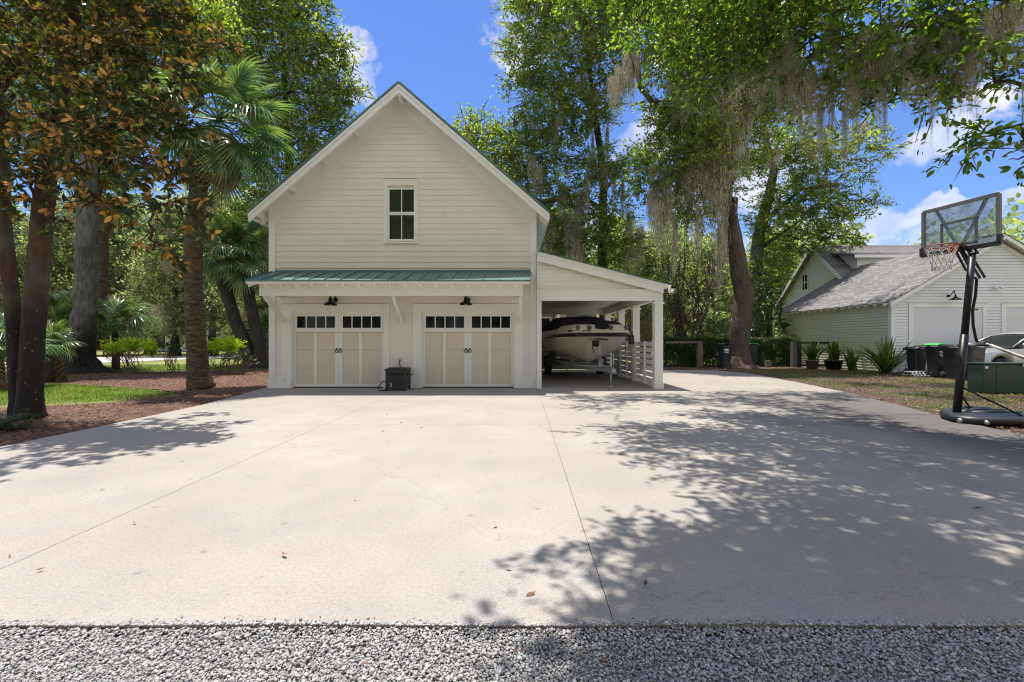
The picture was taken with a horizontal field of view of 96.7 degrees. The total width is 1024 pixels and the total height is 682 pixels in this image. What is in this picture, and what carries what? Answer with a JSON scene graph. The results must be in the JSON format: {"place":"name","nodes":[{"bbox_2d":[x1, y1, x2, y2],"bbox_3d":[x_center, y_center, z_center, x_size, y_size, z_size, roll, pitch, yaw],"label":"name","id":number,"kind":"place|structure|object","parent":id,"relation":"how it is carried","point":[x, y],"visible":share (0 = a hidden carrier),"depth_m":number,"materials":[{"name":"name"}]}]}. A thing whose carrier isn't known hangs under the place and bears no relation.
{"place":"outdoors","nodes":[
{"label":"outdoors","id":0,"kind":"place"},
{"bbox_2d":[0,382,175,405],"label":"lawn grass","id":1,"kind":"structure","parent":0,"point":[107,396],"depth_m":11.80,"materials":[{"name":"green plant"}]},
{"bbox_2d":[5,354,240,365],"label":"garden path","id":2,"kind":"structure","parent":0,"point":[144,358],"depth_m":36.15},
{"bbox_2d":[110,186,226,355],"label":"woodland tree","id":3,"kind":"object","parent":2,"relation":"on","point":[175,337],"visible":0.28,"depth_m":40.38,"materials":[{"name":"green plant"}]},
{"bbox_2d":[138,183,260,355],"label":"woodland tree","id":4,"kind":"object","parent":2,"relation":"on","point":[213,330],"visible":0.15,"depth_m":40.94,"materials":[{"name":"green plant"}]},
{"bbox_2d":[0,370,268,446],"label":"mulch bed","id":5,"kind":"object","parent":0,"point":[69,425],"visible":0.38,"depth_m":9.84,"materials":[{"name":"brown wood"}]},
{"bbox_2d":[0,408,46,432],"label":"fern","id":6,"kind":"object","parent":5,"relation":"on","point":[5,423],"visible":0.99,"depth_m":7.15,"materials":[{"name":"green plant"}]},
{"bbox_2d":[45,319,86,381],"bbox_3d":[-15.810,0.737,15.509,2.177,3.063,1.880,0,0,33],"label":"palmetto","id":7,"kind":"object","parent":5,"relation":"on","point":[54,365],"visible":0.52,"depth_m":15.53,"materials":[{"name":"green plant"}]},
{"bbox_2d":[0,0,245,420],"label":"magnolia","id":8,"kind":"object","parent":5,"relation":"on","point":[25,326],"visible":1,"depth_m":7.36,"materials":[{"name":"green plant"}]},
{"bbox_2d":[98,336,161,373],"bbox_3d":[-16.122,0.575,19.304,2.478,1.655,1.402,0,0,0],"label":"azalea","id":9,"kind":"object","parent":5,"relation":"on","point":[117,346],"visible":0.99,"depth_m":19.15,"materials":[{"name":"green plant"}]},
{"bbox_2d":[0,0,265,375],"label":"live oak","id":10,"kind":"object","parent":5,"relation":"on","point":[83,316],"visible":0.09,"depth_m":19.54,"materials":[{"name":"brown plant"}]},
{"bbox_2d":[158,338,185,373],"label":"azalea","id":11,"kind":"object","parent":5,"relation":"on","point":[173,347],"visible":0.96,"depth_m":19.53,"materials":[{"name":"green plant"}]},
{"bbox_2d":[116,54,300,389],"bbox_3d":[-8.515,-3.391,13.100,4.295,9.768,4.781,0,0,0],"label":"cabbage palm","id":12,"kind":"object","parent":5,"relation":"on","point":[227,152],"visible":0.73,"depth_m":13.07,"materials":[{"name":"green plant"}]},
{"bbox_2d":[207,336,246,373],"bbox_3d":[-12.413,0.550,19.453,2.271,1.700,1.432,0,0,0],"label":"azalea","id":13,"kind":"object","parent":5,"relation":"on","point":[232,345],"visible":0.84,"depth_m":19.32,"materials":[{"name":"green plant"}]},
{"bbox_2d":[224,346,258,374],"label":"azalea","id":14,"kind":"object","parent":5,"relation":"on","point":[237,360],"visible":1,"depth_m":18.57,"materials":[{"name":"green plant"}]},
{"bbox_2d":[245,81,549,387],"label":"garage house","id":15,"kind":"structure","parent":0,"point":[401,219],"depth_m":13.19,"materials":[{"name":"beige paint"}]},
{"bbox_2d":[324,296,337,305],"bbox_3d":[-5.086,-1.228,12.875,0.360,0.474,0.610,0,0,0],"label":"wall lamp","id":16,"kind":"object","parent":15,"relation":"attached to","point":[330,302],"visible":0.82,"depth_m":12.72,"materials":[{"name":"black metal"}]},
{"bbox_2d":[293,312,382,387],"bbox_3d":[-5.048,0.248,13.270,2.701,2.219,0.080,0,0,0],"label":"garage door","id":17,"kind":"structure","parent":15,"relation":"in","point":[331,349],"depth_m":13.28,"materials":[{"name":"paint"}]},
{"bbox_2d":[383,179,418,243],"bbox_3d":[-3.220,-3.755,13.200,1.026,1.853,0.120,0,0,0],"label":"window","id":18,"kind":"structure","parent":15,"relation":"in","point":[387,182],"depth_m":13.16,"materials":[{"name":"paint"}]},
{"bbox_2d":[459,296,471,304],"bbox_3d":[-1.296,-1.235,12.875,0.360,0.474,0.610,0,0,0],"label":"wall lamp","id":19,"kind":"object","parent":15,"relation":"attached to","point":[466,301],"visible":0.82,"depth_m":12.69,"materials":[{"name":"black metal"}]},
{"bbox_2d":[423,312,512,387],"bbox_3d":[-1.284,0.248,13.270,2.716,2.219,0.080,0,0,0],"label":"garage door","id":20,"kind":"structure","parent":15,"relation":"in","point":[461,349],"depth_m":13.28,"materials":[{"name":"paint"}]},
{"bbox_2d":[0,342,902,407],"bbox_3d":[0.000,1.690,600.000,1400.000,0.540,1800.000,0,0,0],"label":"ground","id":21,"kind":"structure","parent":0,"point":[99,353],"depth_m":23.50,"materials":[{"name":"soil"}]},
{"bbox_2d":[0,192,28,313],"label":"woodland tree","id":22,"kind":"object","parent":21,"relation":"on","point":[18,258],"visible":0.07,"depth_m":41.98,"materials":[{"name":"green plant"}]},
{"bbox_2d":[0,197,74,348],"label":"woodland tree","id":23,"kind":"object","parent":21,"relation":"on","point":[15,229],"depth_m":42.65,"materials":[{"name":"green plant"}]},
{"bbox_2d":[0,312,76,390],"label":"palmetto","id":24,"kind":"object","parent":21,"relation":"on","point":[3,381],"visible":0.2,"depth_m":12.95,"materials":[{"name":"green plant"}]},
{"bbox_2d":[3,299,99,345],"bbox_3d":[-20.787,-0.104,20.558,3.141,3.707,3.377,0,0,0],"label":"palmetto","id":25,"kind":"object","parent":21,"relation":"on","point":[61,312],"visible":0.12,"depth_m":20.36,"materials":[{"name":"green plant"}]},
{"bbox_2d":[0,183,125,305],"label":"woodland tree","id":26,"kind":"object","parent":21,"relation":"on","point":[66,236],"visible":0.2,"depth_m":41.84,"materials":[{"name":"green plant"}]},
{"bbox_2d":[20,285,110,338],"bbox_3d":[-21.517,-0.763,21.857,3.848,4.346,3.855,0,0,-40],"label":"palmetto","id":27,"kind":"object","parent":21,"relation":"on","point":[64,296],"visible":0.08,"depth_m":21.72,"materials":[{"name":"green plant"}]},
{"bbox_2d":[55,172,145,349],"bbox_3d":[-21.387,-4.392,23.973,4.104,9.741,3.940,0,0,0],"label":"tree","id":28,"kind":"object","parent":21,"relation":"on","point":[105,230],"visible":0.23,"depth_m":23.86,"materials":[{"name":"green plant"}]},
{"bbox_2d":[50,196,160,342],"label":"woodland tree","id":29,"kind":"object","parent":21,"relation":"on","point":[114,242],"visible":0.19,"depth_m":43.94,"materials":[{"name":"green plant"}]},
{"bbox_2d":[97,295,168,369],"bbox_3d":[-18.723,-0.431,21.599,3.842,3.682,3.494,0,0,30],"label":"palmetto","id":30,"kind":"object","parent":21,"relation":"on","point":[118,309],"visible":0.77,"depth_m":21.44,"materials":[{"name":"green plant"}]},
{"bbox_2d":[5,363,268,371],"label":"roadside grass","id":31,"kind":"structure","parent":21,"relation":"on","point":[152,366],"depth_m":22.92,"materials":[{"name":"green plant"}]},
{"bbox_2d":[109,193,185,354],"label":"woodland tree","id":32,"kind":"object","parent":21,"relation":"on","point":[159,281],"visible":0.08,"depth_m":46.48,"materials":[{"name":"green plant"}]},
{"bbox_2d":[142,312,230,350],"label":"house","id":33,"kind":"structure","parent":21,"relation":"on","point":[160,341],"depth_m":60.00,"materials":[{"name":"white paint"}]},
{"bbox_2d":[153,332,164,347],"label":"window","id":34,"kind":"structure","parent":33,"relation":"in","point":[159,340],"depth_m":59.90,"materials":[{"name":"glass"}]},
{"bbox_2d":[177,209,268,367],"bbox_3d":[-14.500,-2.535,23.036,4.692,8.101,4.499,0,0,0],"label":"cabbage palm","id":35,"kind":"object","parent":21,"relation":"on","point":[236,323],"visible":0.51,"depth_m":22.70,"materials":[{"name":"green plant"}]},
{"bbox_2d":[206,194,260,353],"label":"woodland tree","id":36,"kind":"object","parent":21,"relation":"on","point":[233,291],"depth_m":48.61,"materials":[{"name":"green plant"}]},
{"bbox_2d":[203,215,268,369],"bbox_3d":[-13.497,-2.616,23.220,4.464,8.238,4.541,0,0,-26],"label":"cabbage palm","id":37,"kind":"object","parent":21,"relation":"on","point":[258,236],"visible":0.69,"depth_m":22.67,"materials":[{"name":"green plant"}]},
{"bbox_2d":[203,177,273,339],"bbox_3d":[-22.163,-6.500,40.106,10.271,15.935,8.873,0,0,9],"label":"woodland tree","id":38,"kind":"object","parent":21,"relation":"on","point":[263,305],"visible":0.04,"depth_m":38.65,"materials":[{"name":"green plant"}]},
{"bbox_2d":[233,310,268,358],"bbox_3d":[-13.216,0.014,25.038,4.612,4.155,4.512,0,0,0],"label":"palmetto","id":39,"kind":"object","parent":21,"relation":"on","point":[264,319],"visible":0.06,"depth_m":24.20,"materials":[{"name":"green plant"}]},
{"bbox_2d":[201,0,376,227],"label":"sweetgum tree","id":40,"kind":"object","parent":21,"relation":"on","point":[296,41],"visible":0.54,"depth_m":25.63,"materials":[{"name":"green plant"}]},
{"bbox_2d":[0,192,1023,350],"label":"wood","id":41,"kind":"object","parent":21,"relation":"on","point":[1009,219],"visible":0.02,"depth_m":64.98,"materials":[{"name":"green plant"}]},
{"bbox_2d":[447,0,660,318],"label":"live oak","id":42,"kind":"object","parent":21,"relation":"on","point":[572,232],"visible":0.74,"depth_m":27.87,"materials":[{"name":"green plant"}]},
{"bbox_2d":[542,315,598,361],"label":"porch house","id":43,"kind":"structure","parent":21,"relation":"on","point":[546,319],"depth_m":25.93,"materials":[{"name":"white"}]},
{"bbox_2d":[542,317,550,349],"bbox_3d":[1.750,-0.440,25.960,1.000,1.900,0.080,0,0,0],"label":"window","id":44,"kind":"structure","parent":43,"relation":"in","point":[545,320],"depth_m":25.92,"materials":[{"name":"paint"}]},
{"bbox_2d":[543,197,597,315],"bbox_3d":[3.981,-5.553,39.726,11.540,13.982,10.127,0,0,-41],"label":"woodland tree","id":45,"kind":"object","parent":21,"relation":"on","point":[592,260],"visible":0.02,"depth_m":39.04,"materials":[{"name":"green plant"}]},
{"bbox_2d":[587,212,651,354],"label":"woodland tree","id":46,"kind":"object","parent":21,"relation":"on","point":[635,225],"visible":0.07,"depth_m":46.67,"materials":[{"name":"green plant"}]},
{"bbox_2d":[594,225,710,353],"bbox_3d":[10.680,-4.275,37.935,9.654,11.424,8.341,0,0,-13],"label":"woodland tree","id":47,"kind":"object","parent":21,"relation":"on","point":[647,266],"visible":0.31,"depth_m":36.88,"materials":[{"name":"green plant"}]},
{"bbox_2d":[640,230,715,354],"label":"woodland tree","id":48,"kind":"object","parent":21,"relation":"on","point":[680,245],"visible":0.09,"depth_m":44.45,"materials":[{"name":"green plant"}]},
{"bbox_2d":[643,223,723,361],"bbox_3d":[10.476,-3.112,27.073,5.195,9.052,3.224,0,0,22],"label":"crape myrtle","id":49,"kind":"object","parent":21,"relation":"on","point":[678,307],"visible":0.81,"depth_m":26.94,"materials":[{"name":"green plant"}]},
{"bbox_2d":[668,228,749,348],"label":"woodland tree","id":50,"kind":"object","parent":21,"relation":"on","point":[721,310],"visible":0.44,"depth_m":40.77,"materials":[{"name":"green plant"}]},
{"bbox_2d":[698,271,788,356],"bbox_3d":[13.616,-1.427,26.711,5.264,5.698,2.487,0,0,-22],"label":"evergreen shrub","id":51,"kind":"object","parent":21,"relation":"on","point":[768,308],"visible":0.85,"depth_m":26.87,"materials":[{"name":"green plant"}]},
{"bbox_2d":[718,221,801,336],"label":"woodland tree","id":52,"kind":"object","parent":21,"relation":"on","point":[792,269],"visible":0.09,"depth_m":45.43,"materials":[{"name":"green plant"}]},
{"bbox_2d":[764,255,800,335],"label":"woodland tree","id":53,"kind":"object","parent":21,"relation":"on","point":[776,310],"visible":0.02,"depth_m":61.64,"materials":[{"name":"green plant"}]},
{"bbox_2d":[770,322,799,336],"bbox_3d":[16.864,-0.063,26.974,2.922,3.492,2.972,0,0,33],"label":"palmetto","id":54,"kind":"object","parent":21,"relation":"on","point":[786,325],"visible":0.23,"depth_m":27.05,"materials":[{"name":"green plant"}]},
{"bbox_2d":[714,104,918,362],"bbox_3d":[18.807,-7.267,28.631,11.696,17.501,5.914,0,0,19],"label":"live oak","id":55,"kind":"object","parent":21,"relation":"on","point":[761,227],"visible":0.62,"depth_m":28.40,"materials":[{"name":"green plant"}]},
{"bbox_2d":[775,245,947,308],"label":"neighbour house","id":56,"kind":"structure","parent":21,"relation":"on","point":[816,272],"depth_m":29.37,"materials":[{"name":"white paint"}]},
{"bbox_2d":[802,273,808,291],"bbox_3d":[19.950,-3.990,30.960,0.100,1.200,0.680,0,0,0],"label":"window","id":57,"kind":"structure","parent":56,"relation":"in","point":[805,277],"depth_m":30.88,"materials":[{"name":"paint"}]},
{"bbox_2d":[262,371,665,388],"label":"carport slab","id":58,"kind":"structure","parent":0,"point":[573,380],"depth_m":14.91,"materials":[{"name":"concrete"}]},
{"bbox_2d":[542,350,592,370],"bbox_3d":[2.431,0.672,20.169,3.338,1.325,0.078,0,0,0],"label":"slat fence","id":59,"kind":"object","parent":58,"relation":"on","point":[557,367],"visible":0.07,"depth_m":20.14,"materials":[{"name":"paint"}]},
{"bbox_2d":[542,339,616,387],"bbox_3d":[2.663,0.409,16.538,2.610,1.903,7.315,0,0,-4],"label":"boat trailer","id":60,"kind":"object","parent":58,"relation":"on","point":[599,365],"visible":0.97,"depth_m":16.09,"materials":[{"name":"metal"}]},
{"bbox_2d":[542,316,633,361],"bbox_3d":[2.624,-0.078,17.465,2.660,1.637,6.303,0,0,-4],"label":"boat","id":61,"kind":"object","parent":60,"relation":"on","point":[570,337],"visible":0.94,"depth_m":15.25,"materials":[{"name":"grey plastic"}]},
{"bbox_2d":[537,250,672,388],"bbox_3d":[2.631,-0.618,16.690,3.845,3.957,7.620,0,0,0],"label":"carport","id":62,"kind":"object","parent":58,"relation":"on","point":[566,286],"visible":0.74,"depth_m":13.00,"materials":[{"name":"white wood"}]},
{"bbox_2d":[668,286,675,292],"bbox_3d":[4.510,-1.448,12.809,0.180,0.204,0.171,0,0,0],"label":"security camera","id":63,"kind":"object","parent":62,"relation":"attached to","point":[670,289],"visible":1,"depth_m":12.80,"materials":[{"name":"paint"}]},
{"bbox_2d":[607,351,616,373],"bbox_3d":[4.165,0.672,18.725,0.090,1.325,2.210,0,0,0],"label":"slat fence","id":64,"kind":"object","parent":58,"relation":"on","point":[615,357],"visible":0.15,"depth_m":18.55,"materials":[{"name":"paint"}]},
{"bbox_2d":[620,341,630,378],"bbox_3d":[4.165,0.672,16.475,0.090,1.325,1.810,0,0,0],"label":"slat fence","id":65,"kind":"object","parent":58,"relation":"on","point":[627,359],"visible":0.61,"depth_m":16.76,"materials":[{"name":"paint"}]},
{"bbox_2d":[634,341,651,385],"bbox_3d":[4.165,0.672,14.265,0.090,1.325,2.130,0,0,0],"label":"slat fence","id":66,"kind":"object","parent":58,"relation":"on","point":[644,361],"visible":0.66,"depth_m":14.26,"materials":[{"name":"paint"}]},
{"bbox_2d":[0,389,1023,635],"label":"driveway","id":67,"kind":"structure","parent":0,"point":[450,505],"depth_m":3.45,"materials":[{"name":"concrete"}]},
{"bbox_2d":[378,367,412,390],"bbox_3d":[-3.196,1.052,12.689,0.893,0.615,0.663,0,0,0],"label":"hose reel box","id":68,"kind":"object","parent":67,"relation":"on","point":[397,377],"visible":1,"depth_m":12.46,"materials":[{"name":"black plastic"}]},
{"bbox_2d":[8,376,980,595],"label":"drive leaf litter","id":69,"kind":"object","parent":67,"relation":"on","point":[528,593],"visible":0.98,"depth_m":2.67,"materials":[{"name":"brown plant"}]},
{"bbox_2d":[0,615,1023,681],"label":"gravel bed","id":70,"kind":"object","parent":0,"point":[363,644],"depth_m":1.99,"materials":[{"name":"grey gravel"}]},
{"bbox_2d":[1,627,1023,635],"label":"slab edge soil","id":71,"kind":"structure","parent":70,"relation":"on","point":[55,629],"depth_m":2.17,"materials":[{"name":"brown soil"}]},
{"bbox_2d":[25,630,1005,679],"bbox_3d":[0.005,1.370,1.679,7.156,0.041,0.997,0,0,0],"label":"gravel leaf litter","id":72,"kind":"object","parent":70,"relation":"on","point":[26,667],"visible":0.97,"depth_m":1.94,"materials":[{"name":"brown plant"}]},
{"bbox_2d":[0,0,1023,337],"label":"sky","id":73,"kind":"structure","parent":0,"point":[437,49],"materials":[{"name":"blue"}]},
{"bbox_2d":[614,365,1023,434],"bbox_3d":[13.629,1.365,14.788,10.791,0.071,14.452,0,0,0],"label":"verge grass","id":74,"kind":"structure","parent":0,"point":[924,382],"depth_m":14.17,"materials":[{"name":"green plant"}]},
{"bbox_2d":[612,265,675,364],"bbox_3d":[6.788,-1.360,24.614,3.930,5.529,2.953,0,0,33],"label":"bamboo clump","id":75,"kind":"object","parent":74,"relation":"on","point":[646,329],"visible":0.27,"depth_m":24.36,"materials":[{"name":"green plant"}]},
{"bbox_2d":[606,0,822,368],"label":"live oak","id":76,"kind":"object","parent":74,"relation":"on","point":[707,156],"visible":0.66,"depth_m":21.89,"materials":[{"name":"green plant"}]},
{"bbox_2d":[717,343,732,367],"bbox_3d":[10.692,0.730,22.890,0.555,1.254,0.700,0,0,0],"label":"wheeled bin","id":77,"kind":"object","parent":74,"relation":"on","point":[724,355],"visible":1,"depth_m":22.64,"materials":[{"name":"black plastic"}]},
{"bbox_2d":[665,341,796,366],"bbox_3d":[11.633,0.677,24.200,6.992,1.367,0.240,0,0,0],"label":"rail fence","id":78,"kind":"object","parent":74,"relation":"on","point":[699,354],"visible":0.98,"depth_m":24.08,"materials":[{"name":"brown wood"}]},
{"bbox_2d":[663,335,801,366],"bbox_3d":[11.963,0.599,25.194,7.576,1.822,1.351,0,0,0],"label":"hedge","id":79,"kind":"object","parent":74,"relation":"on","point":[775,352],"visible":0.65,"depth_m":24.72,"materials":[{"name":"green plant"}]},
{"bbox_2d":[748,343,758,364],"bbox_3d":[12.200,0.731,23.290,0.555,1.252,0.700,0,0,0],"label":"wheeled bin","id":80,"kind":"object","parent":74,"relation":"on","point":[753,349],"visible":0.37,"depth_m":23.01,"materials":[{"name":"black plastic"}]},
{"bbox_2d":[484,0,1023,189],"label":"live oak","id":81,"kind":"object","parent":74,"relation":"on","point":[879,54],"visible":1,"depth_m":6.81,"materials":[{"name":"green plant"}]},
{"bbox_2d":[795,341,831,368],"bbox_3d":[14.550,0.643,22.210,1.540,1.434,1.894,0,0,0],"label":"potted plant","id":82,"kind":"object","parent":74,"relation":"on","point":[812,351],"visible":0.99,"depth_m":22.05,"materials":[{"name":"green plant"}]},
{"bbox_2d":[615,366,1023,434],"bbox_3d":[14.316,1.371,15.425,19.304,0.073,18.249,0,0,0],"label":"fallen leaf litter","id":83,"kind":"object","parent":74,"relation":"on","point":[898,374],"visible":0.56,"depth_m":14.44,"materials":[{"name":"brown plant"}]},
{"bbox_2d":[820,339,852,369],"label":"potted plant","id":84,"kind":"object","parent":74,"relation":"on","point":[833,362],"visible":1,"depth_m":21.59,"materials":[{"name":"green plant"}]},
{"bbox_2d":[839,347,864,370],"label":"strap leaf plant","id":85,"kind":"object","parent":74,"relation":"on","point":[850,360],"visible":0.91,"depth_m":21.09,"materials":[{"name":"green plant"}]},
{"bbox_2d":[847,335,911,373],"bbox_3d":[15.695,0.566,19.188,2.790,1.648,3.275,0,0,32],"label":"strap leaf plant","id":86,"kind":"object","parent":74,"relation":"on","point":[885,359],"visible":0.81,"depth_m":19.16,"materials":[{"name":"green plant"}]},
{"bbox_2d":[774,234,1023,372],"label":"neighbour garage","id":87,"kind":"structure","parent":74,"relation":"on","point":[905,300],"depth_m":19.67,"materials":[{"name":"white paint"}]},
{"bbox_2d":[796,342,832,367],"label":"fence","id":88,"kind":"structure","parent":87,"relation":"attached to","point":[799,364],"depth_m":23.26,"materials":[{"name":"wood"}]},
{"bbox_2d":[913,307,981,369],"bbox_3d":[18.800,-0.060,19.649,3.000,2.780,0.022,0,0,0],"label":"garage door","id":89,"kind":"structure","parent":87,"relation":"in","point":[930,324],"depth_m":19.64,"materials":[{"name":"white metal"}]},
{"bbox_2d":[947,290,962,299],"bbox_3d":[18.715,-1.958,19.299,0.470,0.440,0.668,0,0,0],"label":"gooseneck lamp","id":90,"kind":"object","parent":87,"relation":"attached to","point":[955,297],"visible":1,"depth_m":19.19,"materials":[{"name":"black metal"}]},
{"bbox_2d":[1006,307,1023,332],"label":"garage door","id":91,"kind":"structure","parent":87,"relation":"in","point":[1014,315],"depth_m":19.64,"materials":[{"name":"white metal"}]},
{"bbox_2d":[897,346,910,370],"bbox_3d":[16.106,0.785,18.600,0.570,1.150,0.570,0,0,0],"label":"plant cage","id":92,"kind":"object","parent":74,"relation":"on","point":[899,360],"visible":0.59,"depth_m":18.73,"materials":[{"name":"metal"}]},
{"bbox_2d":[903,345,925,374],"bbox_3d":[16.052,0.763,18.090,0.560,1.186,0.700,0,0,0],"label":"wheeled bin","id":93,"kind":"object","parent":74,"relation":"on","point":[916,357],"visible":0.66,"depth_m":17.87,"materials":[{"name":"black plastic"}]},
{"bbox_2d":[903,371,925,375],"bbox_3d":[15.932,1.259,17.626,1.220,0.179,0.566,0,0,0],"label":"wire rack","id":94,"kind":"object","parent":74,"relation":"on","point":[914,374],"visible":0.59,"depth_m":17.65,"materials":[{"name":"white metal"}]},
{"bbox_2d":[922,343,947,375],"bbox_3d":[16.105,0.721,17.290,0.555,1.271,0.700,0,0,0],"label":"wheeled bin","id":95,"kind":"object","parent":74,"relation":"on","point":[934,358],"visible":0.81,"depth_m":17.14,"materials":[{"name":"black plastic"}]},
{"bbox_2d":[939,344,970,377],"bbox_3d":[15.911,0.735,16.390,0.555,1.244,0.700,0,0,0],"label":"wheeled bin","id":96,"kind":"object","parent":74,"relation":"on","point":[950,354],"visible":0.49,"depth_m":16.32,"materials":[{"name":"black plastic"}]},
{"bbox_2d":[965,344,989,377],"bbox_3d":[16.356,0.725,16.190,0.555,1.263,0.700,0,0,0],"label":"wheeled bin","id":97,"kind":"object","parent":74,"relation":"on","point":[975,354],"visible":0.41,"depth_m":15.92,"materials":[{"name":"grey plastic"}]},
{"bbox_2d":[966,362,1023,392],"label":"utility box","id":98,"kind":"object","parent":74,"relation":"on","point":[995,377],"visible":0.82,"depth_m":11.90,"materials":[{"name":"green metal"}]},
{"bbox_2d":[968,332,1023,361],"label":"parked car","id":99,"kind":"object","parent":74,"relation":"on","point":[1012,341],"visible":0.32,"depth_m":16.99,"materials":[{"name":"silver metal"}]},
{"bbox_2d":[986,343,1023,358],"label":"leaning plank","id":100,"kind":"object","parent":74,"relation":"on","point":[1007,351],"visible":0.94,"depth_m":15.57,"materials":[{"name":"white wood"}]},
{"bbox_2d":[625,370,1023,505],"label":"driveway side strip","id":101,"kind":"object","parent":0,"point":[984,460],"visible":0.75,"depth_m":7.16,"materials":[{"name":"concrete"}]},
{"bbox_2d":[919,192,1023,424],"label":"basketball hoop","id":102,"kind":"object","parent":101,"relation":"on","point":[958,412],"visible":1,"depth_m":7.83,"materials":[{"name":"black metal"}]}
]}

